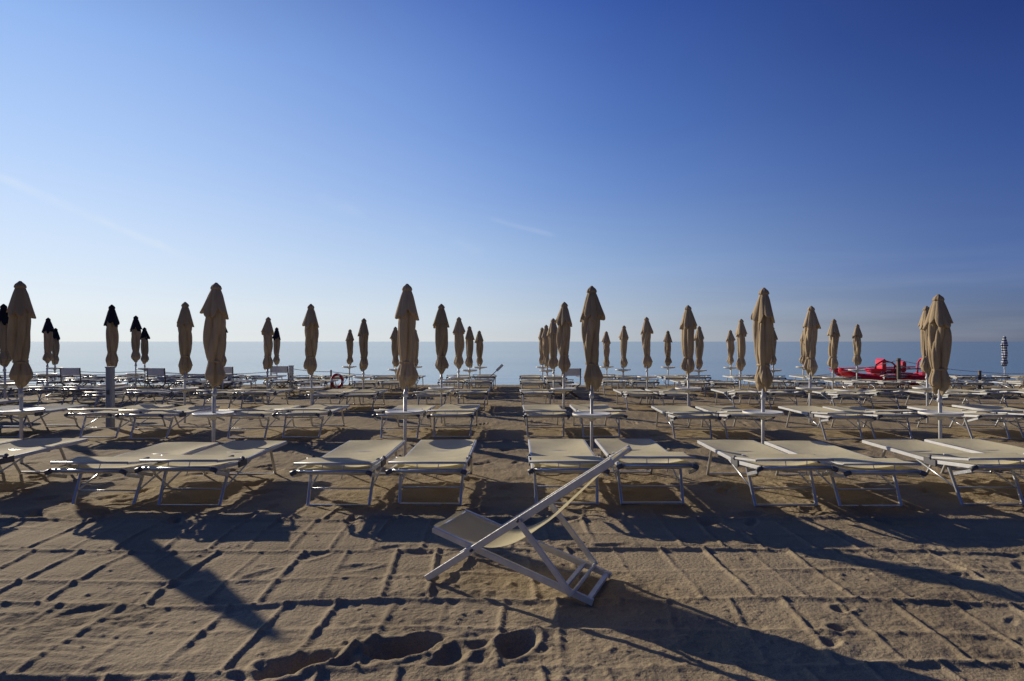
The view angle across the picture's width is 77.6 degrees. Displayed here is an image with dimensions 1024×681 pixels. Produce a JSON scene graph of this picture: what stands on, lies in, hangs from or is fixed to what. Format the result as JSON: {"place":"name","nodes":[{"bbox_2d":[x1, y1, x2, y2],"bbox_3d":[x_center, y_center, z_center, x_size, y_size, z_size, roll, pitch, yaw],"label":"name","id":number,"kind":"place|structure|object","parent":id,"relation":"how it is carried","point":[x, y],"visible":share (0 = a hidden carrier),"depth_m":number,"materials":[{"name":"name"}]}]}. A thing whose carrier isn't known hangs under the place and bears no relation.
{"place":"outdoors","nodes":[
{"label":"outdoors","id":0,"kind":"place"},
{"bbox_2d":[0,384,1023,680],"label":"sand beach","id":1,"kind":"structure","parent":0,"point":[268,576],"depth_m":4.93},
{"bbox_2d":[0,304,15,404],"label":"beach umbrella","id":2,"kind":"object","parent":1,"relation":"on","point":[5,359],"visible":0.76,"depth_m":14.53,"materials":[{"name":"beige fabric"}]},
{"bbox_2d":[0,281,44,462],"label":"beach umbrella","id":3,"kind":"object","parent":1,"relation":"on","point":[20,311],"visible":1,"depth_m":8.81,"materials":[{"name":"beige fabric"}]},
{"bbox_2d":[0,438,87,473],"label":"sun lounger","id":4,"kind":"object","parent":1,"relation":"on","point":[9,452],"visible":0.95,"depth_m":7.94,"materials":[{"name":"fabric"}]},
{"bbox_2d":[0,404,88,437],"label":"sun lounger","id":5,"kind":"object","parent":1,"relation":"on","point":[49,409],"visible":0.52,"depth_m":12.25,"materials":[{"name":"fabric"}]},
{"bbox_2d":[36,318,57,397],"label":"beach umbrella","id":6,"kind":"object","parent":1,"relation":"on","point":[48,330],"visible":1,"depth_m":19.36,"materials":[{"name":"beige fabric"}]},
{"bbox_2d":[48,328,63,384],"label":"beach umbrella","id":7,"kind":"object","parent":1,"relation":"on","point":[55,348],"visible":0.81,"depth_m":23.55,"materials":[{"name":"beige fabric"}]},
{"bbox_2d":[26,386,99,405],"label":"sun lounger","id":8,"kind":"object","parent":1,"relation":"on","point":[44,389],"visible":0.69,"depth_m":16.96,"materials":[{"name":"metal"}]},
{"bbox_2d":[59,368,89,397],"bbox_3d":[-13.446,1.255,19.575,0.610,0.914,0.530,0,0,-6],"label":"directors chair","id":9,"kind":"object","parent":1,"relation":"on","point":[70,371],"visible":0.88,"depth_m":19.35,"materials":[{"name":"grey fabric"}]},
{"bbox_2d":[64,378,123,393],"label":"sun lounger","id":10,"kind":"object","parent":1,"relation":"on","point":[95,380],"visible":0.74,"depth_m":20.64,"materials":[{"name":"metal"}]},
{"bbox_2d":[61,386,136,405],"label":"sun lounger","id":11,"kind":"object","parent":1,"relation":"on","point":[94,389],"visible":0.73,"depth_m":16.95,"materials":[{"name":"metal"}]},
{"bbox_2d":[105,366,115,426],"bbox_3d":[-7.948,1.247,12.594,0.150,1.506,0.161,0,0,1],"label":"wooden post","id":12,"kind":"object","parent":1,"relation":"on","point":[110,388],"visible":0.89,"depth_m":12.54,"materials":[{"name":"grey paint"}]},
{"bbox_2d":[98,304,125,386],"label":"beach umbrella","id":13,"kind":"object","parent":1,"relation":"on","point":[111,323],"visible":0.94,"depth_m":14.53,"materials":[{"name":"beige fabric"}]},
{"bbox_2d":[64,404,174,437],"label":"sun lounger","id":14,"kind":"object","parent":1,"relation":"on","point":[110,412],"visible":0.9,"depth_m":11.32,"materials":[{"name":"fabric"}]},
{"bbox_2d":[82,390,157,410],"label":"sun lounger","id":15,"kind":"object","parent":1,"relation":"on","point":[120,394],"visible":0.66,"depth_m":15.68,"materials":[{"name":"fabric"}]},
{"bbox_2d":[44,442,218,504],"bbox_3d":[-4.273,1.483,7.426,0.831,0.538,2.106,0,0,0],"label":"sun lounger","id":16,"kind":"object","parent":1,"relation":"on","point":[107,465],"visible":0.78,"depth_m":6.78,"materials":[{"name":"fabric"}]},
{"bbox_2d":[125,316,145,396],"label":"beach umbrella","id":17,"kind":"object","parent":1,"relation":"on","point":[135,329],"visible":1,"depth_m":19.31,"materials":[{"name":"beige fabric"}]},
{"bbox_2d":[137,327,149,387],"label":"beach umbrella","id":18,"kind":"object","parent":1,"relation":"on","point":[144,337],"visible":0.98,"depth_m":23.54,"materials":[{"name":"beige fabric"}]},
{"bbox_2d":[146,368,174,397],"bbox_3d":[-10.687,1.255,19.375,0.610,0.914,0.530,0,0,6],"label":"directors chair","id":19,"kind":"object","parent":1,"relation":"on","point":[155,371],"visible":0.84,"depth_m":19.16,"materials":[{"name":"grey fabric"}]},
{"bbox_2d":[124,389,197,404],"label":"sun lounger","id":20,"kind":"object","parent":1,"relation":"on","point":[163,393],"visible":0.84,"depth_m":15.92,"materials":[{"name":"metal"}]},
{"bbox_2d":[115,405,219,438],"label":"sun lounger","id":21,"kind":"object","parent":1,"relation":"on","point":[184,410],"visible":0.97,"depth_m":11.23,"materials":[{"name":"fabric"}]},
{"bbox_2d":[170,302,198,422],"bbox_3d":[-6.834,0.591,13.300,0.539,2.836,0.539,0,0,0],"label":"beach umbrella","id":22,"kind":"object","parent":1,"relation":"on","point":[185,324],"visible":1,"depth_m":13.20,"materials":[{"name":"beige fabric"}]},
{"bbox_2d":[175,379,227,395],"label":"sun lounger","id":23,"kind":"object","parent":1,"relation":"on","point":[199,382],"visible":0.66,"depth_m":19.86,"materials":[{"name":"metal"}]},
{"bbox_2d":[134,440,286,506],"bbox_3d":[-3.354,1.458,7.399,0.831,0.538,2.106,0,0,0],"label":"sun lounger","id":24,"kind":"object","parent":1,"relation":"on","point":[224,456],"visible":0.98,"depth_m":6.77,"materials":[{"name":"fabric"}]},
{"bbox_2d":[192,282,234,441],"bbox_3d":[-4.172,0.592,8.900,0.539,2.835,0.539,0,0,0],"label":"beach umbrella","id":25,"kind":"object","parent":1,"relation":"on","point":[214,311],"visible":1,"depth_m":8.83,"materials":[{"name":"beige fabric"}]},
{"bbox_2d":[193,389,255,408],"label":"sun lounger","id":26,"kind":"object","parent":1,"relation":"on","point":[227,393],"visible":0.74,"depth_m":15.80,"materials":[{"name":"fabric"}]},
{"bbox_2d":[217,405,300,438],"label":"sun lounger","id":27,"kind":"object","parent":1,"relation":"on","point":[260,412],"visible":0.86,"depth_m":11.29,"materials":[{"name":"fabric"}]},
{"bbox_2d":[232,389,292,408],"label":"sun lounger","id":28,"kind":"object","parent":1,"relation":"on","point":[269,392],"visible":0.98,"depth_m":15.92,"materials":[{"name":"fabric"}]},
{"bbox_2d":[257,317,276,401],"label":"beach umbrella","id":29,"kind":"object","parent":1,"relation":"on","point":[267,331],"visible":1,"depth_m":17.64,"materials":[{"name":"beige fabric"}]},
{"bbox_2d":[272,327,280,386],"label":"beach umbrella","id":30,"kind":"object","parent":1,"relation":"on","point":[276,344],"visible":0.94,"depth_m":23.52,"materials":[{"name":"beige fabric"}]},
{"bbox_2d":[270,366,293,393],"bbox_3d":[-7.582,1.255,20.975,0.610,0.914,0.530,0,0,0],"label":"directors chair","id":31,"kind":"object","parent":1,"relation":"on","point":[278,369],"visible":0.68,"depth_m":20.74,"materials":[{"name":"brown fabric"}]},
{"bbox_2d":[263,379,308,395],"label":"sun lounger","id":32,"kind":"object","parent":1,"relation":"on","point":[284,382],"visible":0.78,"depth_m":20.03,"materials":[{"name":"metal"}]},
{"bbox_2d":[272,404,349,437],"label":"sun lounger","id":33,"kind":"object","parent":1,"relation":"on","point":[318,410],"visible":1,"depth_m":11.37,"materials":[{"name":"fabric"}]},
{"bbox_2d":[298,304,324,421],"bbox_3d":[-4.188,0.605,13.300,0.540,2.782,0.540,0,0,0],"label":"beach umbrella","id":34,"kind":"object","parent":1,"relation":"on","point":[310,323],"visible":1,"depth_m":13.21,"materials":[{"name":"beige fabric"}]},
{"bbox_2d":[294,379,338,395],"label":"sun lounger","id":35,"kind":"object","parent":1,"relation":"on","point":[318,382],"visible":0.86,"depth_m":20.12,"materials":[{"name":"metal"}]},
{"bbox_2d":[305,389,358,408],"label":"sun lounger","id":36,"kind":"object","parent":1,"relation":"on","point":[331,393],"visible":0.82,"depth_m":15.73,"materials":[{"name":"fabric"}]},
{"bbox_2d":[289,440,404,506],"bbox_3d":[-1.789,1.466,7.369,0.831,0.502,2.106,0,0,1],"label":"sun lounger","id":37,"kind":"object","parent":1,"relation":"on","point":[355,457],"visible":0.98,"depth_m":6.69,"materials":[{"name":"fabric"}]},
{"bbox_2d":[342,329,356,382],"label":"beach umbrella","id":38,"kind":"object","parent":1,"relation":"on","point":[349,340],"visible":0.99,"depth_m":24.51,"materials":[{"name":"beige fabric"}]},
{"bbox_2d":[353,318,372,402],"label":"beach umbrella","id":39,"kind":"object","parent":1,"relation":"on","point":[363,333],"visible":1,"depth_m":17.63,"materials":[{"name":"beige fabric"}]},
{"bbox_2d":[340,389,387,410],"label":"sun lounger","id":40,"kind":"object","parent":1,"relation":"on","point":[373,393],"visible":1,"depth_m":15.76,"materials":[{"name":"fabric"}]},
{"bbox_2d":[388,327,398,389],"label":"beach umbrella","id":41,"kind":"object","parent":1,"relation":"on","point":[394,346],"visible":0.91,"depth_m":21.92,"materials":[{"name":"beige fabric"}]},
{"bbox_2d":[372,405,434,438],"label":"sun lounger","id":42,"kind":"object","parent":1,"relation":"on","point":[384,415],"visible":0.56,"depth_m":11.30,"materials":[{"name":"fabric"}]},
{"bbox_2d":[385,284,423,456],"bbox_3d":[-1.497,0.596,8.900,0.540,2.806,0.539,0,0,0],"label":"beach umbrella","id":43,"kind":"object","parent":1,"relation":"on","point":[407,317],"visible":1,"depth_m":8.81,"materials":[{"name":"beige fabric"}]},
{"bbox_2d":[385,439,476,504],"bbox_3d":[-0.850,1.466,7.422,0.831,0.502,2.106,0,0,1],"label":"sun lounger","id":44,"kind":"object","parent":1,"relation":"on","point":[446,456],"visible":1,"depth_m":6.74,"materials":[{"name":"fabric"}]},
{"bbox_2d":[412,389,453,404],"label":"sun lounger","id":45,"kind":"object","parent":1,"relation":"on","point":[426,393],"visible":0.84,"depth_m":15.70,"materials":[{"name":"fabric"}]},
{"bbox_2d":[428,304,453,422],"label":"beach umbrella","id":46,"kind":"object","parent":1,"relation":"on","point":[441,325],"visible":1,"depth_m":13.19,"materials":[{"name":"beige fabric"}]},
{"bbox_2d":[426,404,479,437],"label":"sun lounger","id":47,"kind":"object","parent":1,"relation":"on","point":[455,410],"visible":1,"depth_m":11.36,"materials":[{"name":"fabric"}]},
{"bbox_2d":[449,317,467,391],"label":"beach umbrella","id":48,"kind":"object","parent":1,"relation":"on","point":[458,331],"visible":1,"depth_m":17.62,"materials":[{"name":"beige fabric"}]},
{"bbox_2d":[462,326,476,381],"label":"beach umbrella","id":49,"kind":"object","parent":1,"relation":"on","point":[469,337],"visible":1,"depth_m":21.90,"materials":[{"name":"beige fabric"}]},
{"bbox_2d":[453,389,489,410],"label":"sun lounger","id":50,"kind":"object","parent":1,"relation":"on","point":[463,392],"visible":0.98,"depth_m":15.73,"materials":[{"name":"fabric"}]},
{"bbox_2d":[473,331,486,378],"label":"beach umbrella","id":51,"kind":"object","parent":1,"relation":"on","point":[479,340],"visible":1,"depth_m":24.54,"materials":[{"name":"beige fabric"}]},
{"bbox_2d":[424,445,631,605],"bbox_3d":[0.119,1.224,4.551,1.372,0.970,0.640,0,0,22],"label":"deck chair","id":52,"kind":"object","parent":1,"relation":"on","point":[471,532],"visible":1,"depth_m":4.46,"materials":[{"name":"grey plastic"}]},
{"bbox_2d":[520,389,554,404],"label":"sun lounger","id":53,"kind":"object","parent":1,"relation":"on","point":[533,392],"visible":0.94,"depth_m":15.72,"materials":[{"name":"fabric"}]},
{"bbox_2d":[539,325,552,387],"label":"beach umbrella","id":54,"kind":"object","parent":1,"relation":"on","point":[545,337],"visible":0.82,"depth_m":21.93,"materials":[{"name":"beige fabric"}]},
{"bbox_2d":[522,404,569,436],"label":"sun lounger","id":55,"kind":"object","parent":1,"relation":"on","point":[542,411],"visible":1,"depth_m":11.47,"materials":[{"name":"fabric"}]},
{"bbox_2d":[544,318,561,402],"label":"beach umbrella","id":56,"kind":"object","parent":1,"relation":"on","point":[553,347],"visible":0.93,"depth_m":17.63,"materials":[{"name":"beige fabric"}]},
{"bbox_2d":[551,302,576,408],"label":"beach umbrella","id":57,"kind":"object","parent":1,"relation":"on","point":[563,321],"visible":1,"depth_m":13.21,"materials":[{"name":"beige fabric"}]},
{"bbox_2d":[526,439,609,504],"bbox_3d":[0.579,1.458,7.424,0.831,0.502,2.106,0,0,0],"label":"sun lounger","id":58,"kind":"object","parent":1,"relation":"on","point":[557,456],"visible":0.94,"depth_m":6.76,"materials":[{"name":"fabric"}]},
{"bbox_2d":[558,368,580,398],"bbox_3d":[1.737,1.255,19.175,0.610,0.914,0.530,0,0,-9],"label":"directors chair","id":59,"kind":"object","parent":1,"relation":"on","point":[576,372],"visible":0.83,"depth_m":18.96,"materials":[{"name":"white fabric"}]},
{"bbox_2d":[572,286,610,451],"bbox_3d":[1.114,0.624,8.900,0.539,2.808,0.539,0,0,0],"label":"beach umbrella","id":60,"kind":"object","parent":1,"relation":"on","point":[592,315],"visible":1,"depth_m":8.83,"materials":[{"name":"beige fabric"}]},
{"bbox_2d":[570,404,627,436],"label":"sun lounger","id":61,"kind":"object","parent":1,"relation":"on","point":[615,413],"visible":0.7,"depth_m":11.61,"materials":[{"name":"fabric"}]},
{"bbox_2d":[600,331,613,385],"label":"beach umbrella","id":62,"kind":"object","parent":1,"relation":"on","point":[606,345],"visible":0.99,"depth_m":24.51,"materials":[{"name":"beige fabric"}]},
{"bbox_2d":[598,379,628,395],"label":"sun lounger","id":63,"kind":"object","parent":1,"relation":"on","point":[618,382],"visible":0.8,"depth_m":20.06,"materials":[{"name":"metal"}]},
{"bbox_2d":[615,325,630,388],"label":"beach umbrella","id":64,"kind":"object","parent":1,"relation":"on","point":[623,337],"visible":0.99,"depth_m":21.91,"materials":[{"name":"beige fabric"}]},
{"bbox_2d":[613,389,659,410],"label":"sun lounger","id":65,"kind":"object","parent":1,"relation":"on","point":[635,393],"visible":1,"depth_m":15.87,"materials":[{"name":"fabric"}]},
{"bbox_2d":[623,379,659,390],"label":"sun lounger","id":66,"kind":"object","parent":1,"relation":"on","point":[633,382],"visible":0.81,"depth_m":20.02,"materials":[{"name":"metal"}]},
{"bbox_2d":[637,317,656,402],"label":"beach umbrella","id":67,"kind":"object","parent":1,"relation":"on","point":[647,331],"visible":1,"depth_m":17.63,"materials":[{"name":"beige fabric"}]},
{"bbox_2d":[595,438,698,504],"bbox_3d":[1.464,1.430,7.408,0.831,0.543,2.106,0,0,0],"label":"sun lounger","id":68,"kind":"object","parent":1,"relation":"on","point":[651,454],"visible":0.86,"depth_m":6.73,"materials":[{"name":"fabric"}]},
{"bbox_2d":[661,331,674,385],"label":"beach umbrella","id":69,"kind":"object","parent":1,"relation":"on","point":[667,340],"visible":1,"depth_m":24.51,"materials":[{"name":"beige fabric"}]},
{"bbox_2d":[645,389,697,406],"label":"sun lounger","id":70,"kind":"object","parent":1,"relation":"on","point":[674,393],"visible":0.85,"depth_m":15.81,"materials":[{"name":"fabric"}]},
{"bbox_2d":[651,406,721,439],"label":"sun lounger","id":71,"kind":"object","parent":1,"relation":"on","point":[684,412],"visible":0.99,"depth_m":11.24,"materials":[{"name":"fabric"}]},
{"bbox_2d":[675,305,701,422],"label":"beach umbrella","id":72,"kind":"object","parent":1,"relation":"on","point":[688,325],"visible":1,"depth_m":13.20,"materials":[{"name":"beige fabric"}]},
{"bbox_2d":[670,380,710,395],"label":"sun lounger","id":73,"kind":"object","parent":1,"relation":"on","point":[691,382],"visible":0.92,"depth_m":20.02,"materials":[{"name":"metal"}]},
{"bbox_2d":[694,326,706,386],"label":"beach umbrella","id":74,"kind":"object","parent":1,"relation":"on","point":[699,342],"visible":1,"depth_m":21.90,"materials":[{"name":"beige fabric"}]},
{"bbox_2d":[723,330,736,385],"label":"beach umbrella","id":75,"kind":"object","parent":1,"relation":"on","point":[730,339],"visible":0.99,"depth_m":24.55,"materials":[{"name":"beige fabric"}]},
{"bbox_2d":[695,406,774,438],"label":"sun lounger","id":76,"kind":"object","parent":1,"relation":"on","point":[732,411],"visible":0.56,"depth_m":11.37,"materials":[{"name":"fabric"}]},
{"bbox_2d":[730,319,749,400],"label":"beach umbrella","id":77,"kind":"object","parent":1,"relation":"on","point":[741,333],"visible":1,"depth_m":17.61,"materials":[{"name":"beige fabric"}]},
{"bbox_2d":[711,389,768,408],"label":"sun lounger","id":78,"kind":"object","parent":1,"relation":"on","point":[732,392],"visible":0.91,"depth_m":15.78,"materials":[{"name":"fabric"}]},
{"bbox_2d":[742,288,783,444],"bbox_3d":[3.505,0.633,8.900,0.540,2.771,0.540,0,0,0],"label":"beach umbrella","id":79,"kind":"object","parent":1,"relation":"on","point":[762,316],"visible":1,"depth_m":8.83,"materials":[{"name":"beige fabric"}]},
{"bbox_2d":[697,440,838,506],"bbox_3d":[2.828,1.445,7.372,0.831,0.538,2.106,0,0,-1],"label":"sun lounger","id":80,"kind":"object","parent":1,"relation":"on","point":[750,453],"visible":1,"depth_m":6.74,"materials":[{"name":"fabric"}]},
{"bbox_2d":[770,328,781,389],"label":"beach umbrella","id":81,"kind":"object","parent":1,"relation":"on","point":[773,358],"visible":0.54,"depth_m":21.91,"materials":[{"name":"beige fabric"}]},
{"bbox_2d":[748,389,805,410],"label":"sun lounger","id":82,"kind":"object","parent":1,"relation":"on","point":[771,392],"visible":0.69,"depth_m":15.66,"materials":[{"name":"fabric"}]},
{"bbox_2d":[773,379,825,395],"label":"sun lounger","id":83,"kind":"object","parent":1,"relation":"on","point":[803,382],"visible":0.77,"depth_m":19.89,"materials":[{"name":"metal"}]},
{"bbox_2d":[796,306,823,422],"bbox_3d":[6.220,0.623,13.300,0.540,2.737,0.540,0,0,0],"label":"beach umbrella","id":84,"kind":"object","parent":1,"relation":"on","point":[811,326],"visible":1,"depth_m":13.22,"materials":[{"name":"beige fabric"}]},
{"bbox_2d":[778,406,876,439],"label":"sun lounger","id":85,"kind":"object","parent":1,"relation":"on","point":[826,414],"visible":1,"depth_m":11.21,"materials":[{"name":"fabric"}]},
{"bbox_2d":[822,319,843,401],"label":"beach umbrella","id":86,"kind":"object","parent":1,"relation":"on","point":[833,333],"visible":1,"depth_m":17.60,"materials":[{"name":"beige fabric"}]},
{"bbox_2d":[807,389,871,410],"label":"sun lounger","id":87,"kind":"object","parent":1,"relation":"on","point":[836,393],"visible":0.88,"depth_m":15.84,"materials":[{"name":"fabric"}]},
{"bbox_2d":[764,441,926,506],"bbox_3d":[3.711,1.473,7.375,0.831,0.507,2.106,0,0,-1],"label":"sun lounger","id":88,"kind":"object","parent":1,"relation":"on","point":[846,459],"visible":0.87,"depth_m":6.70,"materials":[{"name":"fabric"}]},
{"bbox_2d":[824,379,878,394],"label":"sun lounger","id":89,"kind":"object","parent":1,"relation":"on","point":[849,382],"visible":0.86,"depth_m":20.16,"materials":[{"name":"metal"}]},
{"bbox_2d":[848,324,865,387],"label":"beach umbrella","id":90,"kind":"object","parent":1,"relation":"on","point":[856,338],"visible":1,"depth_m":21.93,"materials":[{"name":"beige fabric"}]},
{"bbox_2d":[833,388,909,408],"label":"sun lounger","id":91,"kind":"object","parent":1,"relation":"on","point":[876,393],"visible":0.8,"depth_m":15.82,"materials":[{"name":"fabric"}]},
{"bbox_2d":[822,406,926,439],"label":"sun lounger","id":92,"kind":"object","parent":1,"relation":"on","point":[884,414],"visible":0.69,"depth_m":11.24,"materials":[{"name":"fabric"}]},
{"bbox_2d":[828,358,930,385],"bbox_3d":[13.586,1.074,23.206,3.450,0.966,1.650,0,0,14],"label":"red rescue boat","id":93,"kind":"object","parent":1,"relation":"on","point":[878,371],"visible":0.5,"depth_m":22.82,"materials":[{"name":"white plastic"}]},
{"bbox_2d":[849,379,910,395],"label":"sun lounger","id":94,"kind":"object","parent":1,"relation":"on","point":[888,382],"visible":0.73,"depth_m":20.04,"materials":[{"name":"metal"}]},
{"bbox_2d":[912,306,931,422],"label":"beach umbrella","id":95,"kind":"object","parent":1,"relation":"on","point":[925,366],"visible":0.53,"depth_m":13.27,"materials":[{"name":"beige fabric"}]},
{"bbox_2d":[898,389,982,405],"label":"sun lounger","id":96,"kind":"object","parent":1,"relation":"on","point":[948,394],"visible":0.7,"depth_m":15.79,"materials":[{"name":"fabric"}]},
{"bbox_2d":[918,294,963,438],"bbox_3d":[5.988,0.671,8.900,0.539,2.666,0.539,0,0,0],"label":"beach umbrella","id":97,"kind":"object","parent":1,"relation":"on","point":[938,322],"visible":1,"depth_m":8.83,"materials":[{"name":"beige fabric"}]},
{"bbox_2d":[862,440,1023,505],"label":"sun lounger","id":98,"kind":"object","parent":1,"relation":"on","point":[968,462],"visible":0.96,"depth_m":6.80,"materials":[{"name":"fabric"}]},
{"bbox_2d":[907,406,1023,439],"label":"sun lounger","id":99,"kind":"object","parent":1,"relation":"on","point":[982,415],"visible":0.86,"depth_m":11.20,"materials":[{"name":"fabric"}]},
{"bbox_2d":[924,439,1023,478],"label":"sun lounger","id":100,"kind":"object","parent":1,"relation":"on","point":[976,446],"visible":0.63,"depth_m":8.02,"materials":[{"name":"fabric"}]},
{"bbox_2d":[943,389,1020,406],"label":"sun lounger","id":101,"kind":"object","parent":1,"relation":"on","point":[988,394],"visible":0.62,"depth_m":15.71,"materials":[{"name":"fabric"}]},
{"bbox_2d":[952,404,1023,437],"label":"sun lounger","id":102,"kind":"object","parent":1,"relation":"on","point":[978,406],"visible":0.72,"depth_m":12.46,"materials":[{"name":"fabric"}]},
{"bbox_2d":[1000,336,1007,386],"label":"striped beach umbrella","id":103,"kind":"object","parent":1,"relation":"on","point":[1004,353],"visible":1,"depth_m":23.95,"materials":[{"name":"multicoloured fabric"}]},
{"bbox_2d":[0,342,1023,384],"bbox_3d":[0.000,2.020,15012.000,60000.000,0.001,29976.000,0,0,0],"label":"sea water","id":104,"kind":"structure","parent":0,"point":[516,359],"depth_m":71.57,"materials":[{"name":"blue liquid"}]},
{"bbox_2d":[0,0,1023,341],"label":"sky","id":105,"kind":"structure","parent":0,"point":[860,162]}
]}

